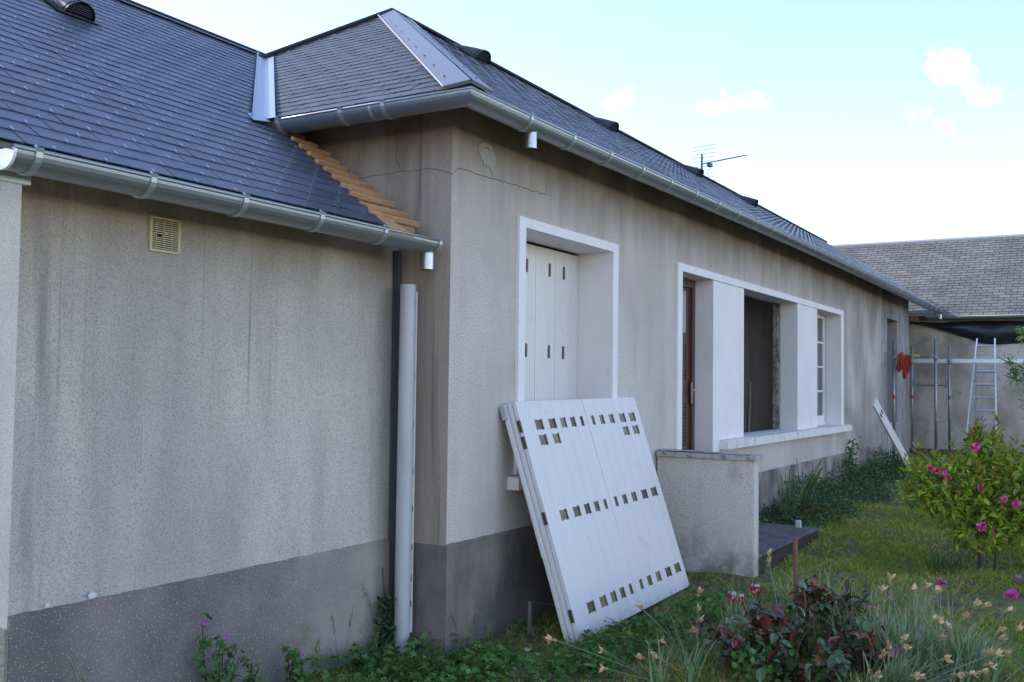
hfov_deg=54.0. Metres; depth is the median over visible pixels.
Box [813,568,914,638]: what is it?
tall grass
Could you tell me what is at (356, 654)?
wild geranium
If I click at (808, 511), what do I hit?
dead fronds
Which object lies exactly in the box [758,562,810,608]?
tall grass
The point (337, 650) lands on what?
wild grass
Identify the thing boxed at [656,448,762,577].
garden wall
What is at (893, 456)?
iris
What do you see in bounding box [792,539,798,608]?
metal stake
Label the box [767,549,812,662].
daffodil clump
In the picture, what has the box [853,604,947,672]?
daffodil clump
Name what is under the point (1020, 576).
fallen flower
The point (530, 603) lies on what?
wire stake
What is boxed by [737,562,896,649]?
tall grass
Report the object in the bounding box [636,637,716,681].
daffodil clump
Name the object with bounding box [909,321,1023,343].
tarpaulin
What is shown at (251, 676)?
wild geranium
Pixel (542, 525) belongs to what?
shutter
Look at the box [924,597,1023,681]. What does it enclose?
daffodil clump
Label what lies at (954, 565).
grass
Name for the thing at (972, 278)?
neighbour house
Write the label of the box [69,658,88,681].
wild grass
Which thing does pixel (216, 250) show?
house
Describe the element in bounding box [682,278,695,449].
door
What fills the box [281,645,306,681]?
wild geranium
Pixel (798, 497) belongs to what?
fern
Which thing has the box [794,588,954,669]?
tall grass
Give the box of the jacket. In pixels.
[895,352,911,378]
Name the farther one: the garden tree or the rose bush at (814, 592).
the garden tree
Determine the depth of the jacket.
17.36 m
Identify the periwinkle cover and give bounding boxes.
[758,446,908,526]
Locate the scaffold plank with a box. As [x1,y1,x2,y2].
[913,359,1023,362]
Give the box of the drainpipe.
[393,284,417,654]
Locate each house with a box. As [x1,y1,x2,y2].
[0,0,944,681]
[832,233,1023,452]
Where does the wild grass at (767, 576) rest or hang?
on the ground at (514, 644)
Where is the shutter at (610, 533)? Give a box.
[512,397,688,641]
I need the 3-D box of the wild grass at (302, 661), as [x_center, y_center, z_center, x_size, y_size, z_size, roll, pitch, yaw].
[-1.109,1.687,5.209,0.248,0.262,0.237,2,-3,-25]
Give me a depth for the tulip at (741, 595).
6.64 m
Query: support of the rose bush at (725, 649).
on the ground at (514, 644)
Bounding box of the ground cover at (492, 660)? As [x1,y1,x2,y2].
[265,582,793,681]
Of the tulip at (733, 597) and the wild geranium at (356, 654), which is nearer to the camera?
the wild geranium at (356, 654)
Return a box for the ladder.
[964,338,996,451]
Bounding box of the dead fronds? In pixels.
[779,504,828,520]
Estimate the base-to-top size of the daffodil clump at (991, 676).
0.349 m
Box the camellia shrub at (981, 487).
[893,411,1023,571]
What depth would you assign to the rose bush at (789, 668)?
5.32 m
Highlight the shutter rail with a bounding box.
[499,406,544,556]
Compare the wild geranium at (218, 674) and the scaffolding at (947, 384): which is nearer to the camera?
the wild geranium at (218, 674)
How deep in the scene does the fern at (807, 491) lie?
11.29 m
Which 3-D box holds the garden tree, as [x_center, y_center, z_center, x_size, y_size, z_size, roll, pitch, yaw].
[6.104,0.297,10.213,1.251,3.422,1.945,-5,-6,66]
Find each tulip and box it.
[727,591,737,614]
[732,593,745,625]
[743,583,760,608]
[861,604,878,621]
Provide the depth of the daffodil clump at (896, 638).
5.54 m
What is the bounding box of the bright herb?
[730,643,780,681]
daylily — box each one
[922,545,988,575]
[1011,571,1023,584]
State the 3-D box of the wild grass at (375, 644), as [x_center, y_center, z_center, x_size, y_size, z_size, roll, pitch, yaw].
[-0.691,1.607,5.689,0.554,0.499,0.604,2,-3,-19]
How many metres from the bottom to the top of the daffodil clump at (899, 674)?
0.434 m
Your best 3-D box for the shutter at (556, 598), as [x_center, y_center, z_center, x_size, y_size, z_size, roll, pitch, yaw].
[0.626,1.172,7.143,0.528,1.487,1.960,-1,-3,31]
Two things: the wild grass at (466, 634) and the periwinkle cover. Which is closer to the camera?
the wild grass at (466, 634)
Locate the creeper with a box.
[370,567,396,653]
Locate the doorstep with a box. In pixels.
[758,523,818,574]
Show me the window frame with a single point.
(820, 318)
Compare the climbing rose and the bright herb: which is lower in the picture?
the bright herb
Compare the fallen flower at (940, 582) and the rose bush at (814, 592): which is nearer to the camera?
the rose bush at (814, 592)
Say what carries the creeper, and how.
on the ground at (514, 644)
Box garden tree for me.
[998,326,1023,410]
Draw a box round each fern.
[777,468,809,524]
[796,457,822,514]
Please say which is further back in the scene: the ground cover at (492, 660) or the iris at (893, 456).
the iris at (893, 456)
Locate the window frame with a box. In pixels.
[817,314,825,424]
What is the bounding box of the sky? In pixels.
[132,0,1023,244]
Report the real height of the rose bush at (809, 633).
0.435 m
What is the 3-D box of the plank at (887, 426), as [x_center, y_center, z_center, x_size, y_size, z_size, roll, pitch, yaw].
[5.783,1.429,15.271,0.036,1.162,1.687,-1,-3,39]
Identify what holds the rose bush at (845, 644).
on the ground at (514, 644)
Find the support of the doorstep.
on the ground at (514, 644)
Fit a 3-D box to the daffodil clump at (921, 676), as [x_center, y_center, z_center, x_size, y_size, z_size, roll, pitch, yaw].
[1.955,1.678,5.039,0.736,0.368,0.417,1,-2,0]
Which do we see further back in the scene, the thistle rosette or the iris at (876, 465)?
the iris at (876, 465)
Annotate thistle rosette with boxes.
[606,617,639,631]
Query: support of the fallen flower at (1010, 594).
on the ground at (514, 644)
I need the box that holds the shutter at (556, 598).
[502,405,569,642]
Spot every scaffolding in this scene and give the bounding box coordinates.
[890,339,938,461]
[909,345,951,455]
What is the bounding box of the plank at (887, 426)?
[872,397,909,467]
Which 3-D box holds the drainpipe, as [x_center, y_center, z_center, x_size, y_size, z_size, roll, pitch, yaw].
[-0.637,0.752,5.978,0.106,2.180,0.101,-1,-3,31]
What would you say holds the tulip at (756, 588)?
on the ground at (514, 644)
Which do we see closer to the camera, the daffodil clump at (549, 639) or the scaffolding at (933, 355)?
the daffodil clump at (549, 639)
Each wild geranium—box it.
[192,613,249,681]
[241,660,261,681]
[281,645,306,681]
[346,642,369,671]
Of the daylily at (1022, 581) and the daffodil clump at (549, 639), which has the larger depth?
the daylily at (1022, 581)
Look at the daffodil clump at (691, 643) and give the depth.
5.68 m
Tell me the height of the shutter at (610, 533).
1.487 m
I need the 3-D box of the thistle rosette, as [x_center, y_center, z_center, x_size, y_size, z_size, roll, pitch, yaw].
[0.708,1.809,6.390,0.244,0.095,0.190,1,-2,-11]
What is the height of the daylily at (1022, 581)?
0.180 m
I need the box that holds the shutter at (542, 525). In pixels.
[507,403,575,642]
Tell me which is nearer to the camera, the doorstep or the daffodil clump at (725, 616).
the daffodil clump at (725, 616)
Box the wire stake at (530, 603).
[528,601,553,634]
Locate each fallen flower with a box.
[937,578,946,586]
[1003,588,1017,599]
[1012,574,1021,580]
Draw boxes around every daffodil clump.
[545,634,694,681]
[635,586,720,666]
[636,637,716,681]
[718,595,751,628]
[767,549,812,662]
[833,648,990,681]
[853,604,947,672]
[860,572,953,681]
[863,634,1011,681]
[922,623,1023,681]
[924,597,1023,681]
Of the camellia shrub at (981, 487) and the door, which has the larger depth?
the door
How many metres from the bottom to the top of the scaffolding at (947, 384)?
2.155 m
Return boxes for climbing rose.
[844,438,859,484]
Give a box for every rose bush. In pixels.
[690,603,808,670]
[747,582,873,658]
[747,639,856,681]
[788,572,866,637]
[812,612,928,675]
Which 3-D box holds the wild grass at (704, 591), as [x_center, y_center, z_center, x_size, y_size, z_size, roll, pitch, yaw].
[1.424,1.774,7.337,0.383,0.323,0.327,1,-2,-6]
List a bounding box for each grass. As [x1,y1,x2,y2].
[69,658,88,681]
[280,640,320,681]
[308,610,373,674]
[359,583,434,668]
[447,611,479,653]
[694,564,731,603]
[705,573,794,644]
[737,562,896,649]
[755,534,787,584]
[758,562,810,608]
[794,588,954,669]
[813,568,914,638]
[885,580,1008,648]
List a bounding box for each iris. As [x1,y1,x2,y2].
[862,453,897,479]
[880,450,908,473]
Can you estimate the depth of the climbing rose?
14.69 m
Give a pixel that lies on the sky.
(854, 121)
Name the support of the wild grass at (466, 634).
on the ground at (514, 644)
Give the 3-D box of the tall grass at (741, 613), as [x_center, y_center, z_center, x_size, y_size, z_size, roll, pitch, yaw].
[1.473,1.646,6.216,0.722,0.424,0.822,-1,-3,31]
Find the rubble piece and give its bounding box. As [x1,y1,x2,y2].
[795,520,800,527]
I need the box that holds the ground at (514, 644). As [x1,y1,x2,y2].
[305,448,1023,681]

